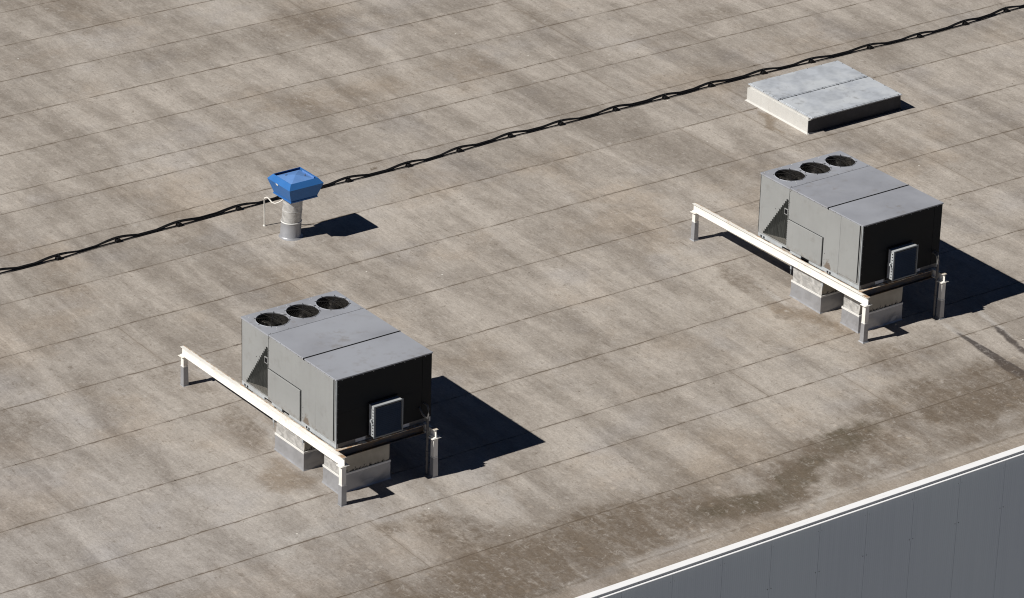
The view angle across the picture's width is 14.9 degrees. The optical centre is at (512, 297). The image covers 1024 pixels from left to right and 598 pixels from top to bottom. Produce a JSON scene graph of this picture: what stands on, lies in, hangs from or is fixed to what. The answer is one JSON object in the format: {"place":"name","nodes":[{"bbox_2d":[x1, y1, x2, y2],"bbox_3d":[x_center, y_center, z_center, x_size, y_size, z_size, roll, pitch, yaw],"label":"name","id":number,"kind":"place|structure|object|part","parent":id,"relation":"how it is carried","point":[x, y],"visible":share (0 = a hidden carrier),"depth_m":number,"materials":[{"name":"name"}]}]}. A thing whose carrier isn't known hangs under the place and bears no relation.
{"place":"outdoors","nodes":[
{"label":"outdoors","id":0,"kind":"place"},
{"label":"ground","id":1,"kind":"structure","parent":0,"visible":0},
{"bbox_2d":[0,0,1023,597],"bbox_3d":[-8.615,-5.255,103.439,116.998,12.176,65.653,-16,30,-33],"label":"warehouse","id":2,"kind":"structure","parent":1,"relation":"on","point":[636,392],"depth_m":82.38,"materials":[{"name":"metal"}]},
{"bbox_2d":[263,197,282,225],"bbox_3d":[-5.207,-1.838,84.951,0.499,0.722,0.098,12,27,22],"label":"cable pipe","id":3,"kind":"object","parent":2,"relation":"on","point":[264,207],"visible":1,"depth_m":84.90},
{"bbox_2d":[267,167,323,240],"bbox_3d":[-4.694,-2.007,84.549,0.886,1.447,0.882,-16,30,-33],"label":"roof vent","id":4,"kind":"object","parent":2,"relation":"on","point":[294,188],"visible":1,"depth_m":84.29,"materials":[{"name":"blue metal"}]},
{"bbox_2d":[274,408,323,471],"bbox_3d":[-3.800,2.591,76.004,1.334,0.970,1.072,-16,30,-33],"label":"duct curb","id":5,"kind":"structure","parent":2,"relation":"on","point":[291,447],"depth_m":75.61,"materials":[{"name":"silver metal"}]},
{"bbox_2d":[178,345,440,506],"bbox_3d":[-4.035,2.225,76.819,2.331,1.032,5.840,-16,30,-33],"label":"support frame","id":6,"kind":"object","parent":2,"relation":"on","point":[338,455],"visible":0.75,"depth_m":75.24,"materials":[{"name":"white paint"}]},
{"bbox_2d":[241,290,432,448],"bbox_3d":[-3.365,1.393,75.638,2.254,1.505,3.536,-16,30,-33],"label":"rooftop unit","id":7,"kind":"object","parent":6,"relation":"on","point":[335,369],"visible":1,"depth_m":74.89,"materials":[{"name":"metal"}]},
{"bbox_3d":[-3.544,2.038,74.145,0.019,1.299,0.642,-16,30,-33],"label":"door","id":8,"kind":"part","parent":7,"relation":"part of","materials":[{"name":"grey paint"}]},
{"bbox_2d":[419,402,428,474],"bbox_3d":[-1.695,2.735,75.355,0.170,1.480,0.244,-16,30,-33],"label":"conduit","id":9,"kind":"object","parent":7,"relation":"attached to","point":[427,439],"visible":1,"depth_m":75.21,"materials":[{"name":"grey metal"}]},
{"bbox_2d":[322,441,391,493],"bbox_3d":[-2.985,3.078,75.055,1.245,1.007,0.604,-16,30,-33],"label":"duct curb","id":10,"kind":"structure","parent":2,"relation":"on","point":[367,468],"depth_m":74.91,"materials":[{"name":"silver metal"}]},
{"bbox_2d":[0,5,1021,268],"bbox_3d":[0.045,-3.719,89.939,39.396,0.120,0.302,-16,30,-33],"label":"power cable","id":11,"kind":"object","parent":2,"relation":"on","point":[514,131],"visible":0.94,"depth_m":90.36,"materials":[{"name":"black rubber"}]},
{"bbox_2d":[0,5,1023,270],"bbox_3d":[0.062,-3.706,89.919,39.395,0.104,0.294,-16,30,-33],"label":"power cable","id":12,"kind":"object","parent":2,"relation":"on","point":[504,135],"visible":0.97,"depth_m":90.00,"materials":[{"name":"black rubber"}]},
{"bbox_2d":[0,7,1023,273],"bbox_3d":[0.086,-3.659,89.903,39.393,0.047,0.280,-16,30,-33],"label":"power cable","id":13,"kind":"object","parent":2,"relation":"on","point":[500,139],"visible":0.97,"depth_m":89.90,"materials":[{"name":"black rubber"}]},
{"bbox_2d":[789,256,844,313],"bbox_3d":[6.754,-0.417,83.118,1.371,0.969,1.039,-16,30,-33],"label":"duct curb","id":14,"kind":"structure","parent":2,"relation":"on","point":[807,290],"depth_m":82.74,"materials":[{"name":"silver metal"}]},
{"bbox_2d":[690,203,948,343],"bbox_3d":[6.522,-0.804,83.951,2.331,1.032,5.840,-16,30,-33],"label":"support frame","id":15,"kind":"object","parent":2,"relation":"on","point":[863,296],"visible":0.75,"depth_m":82.42,"materials":[{"name":"white paint"}]},
{"bbox_2d":[758,151,943,289],"bbox_3d":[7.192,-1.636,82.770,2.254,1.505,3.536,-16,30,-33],"label":"rooftop unit","id":16,"kind":"object","parent":15,"relation":"on","point":[850,220],"visible":1,"depth_m":82.04,"materials":[{"name":"grey paint"}]},
{"bbox_3d":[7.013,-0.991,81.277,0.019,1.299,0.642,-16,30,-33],"label":"door","id":17,"kind":"part","parent":16,"relation":"part of","materials":[{"name":"grey paint"}]},
{"bbox_2d":[745,60,901,134],"bbox_3d":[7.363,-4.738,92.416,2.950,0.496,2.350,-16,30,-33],"label":"roof hatch","id":18,"kind":"object","parent":2,"relation":"on","point":[822,97],"visible":1,"depth_m":92.05,"materials":[{"name":"white metal"}]},
{"bbox_2d":[840,283,902,332],"bbox_3d":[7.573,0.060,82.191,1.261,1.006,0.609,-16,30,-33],"label":"duct curb","id":19,"kind":"structure","parent":2,"relation":"on","point":[885,308],"depth_m":82.03,"materials":[{"name":"silver metal"}]},
{"bbox_2d":[932,250,938,316],"bbox_3d":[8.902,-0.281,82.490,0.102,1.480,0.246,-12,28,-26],"label":"conduit","id":20,"kind":"object","parent":2,"relation":"on","point":[936,253],"visible":1,"depth_m":82.35,"materials":[{"name":"grey metal"}]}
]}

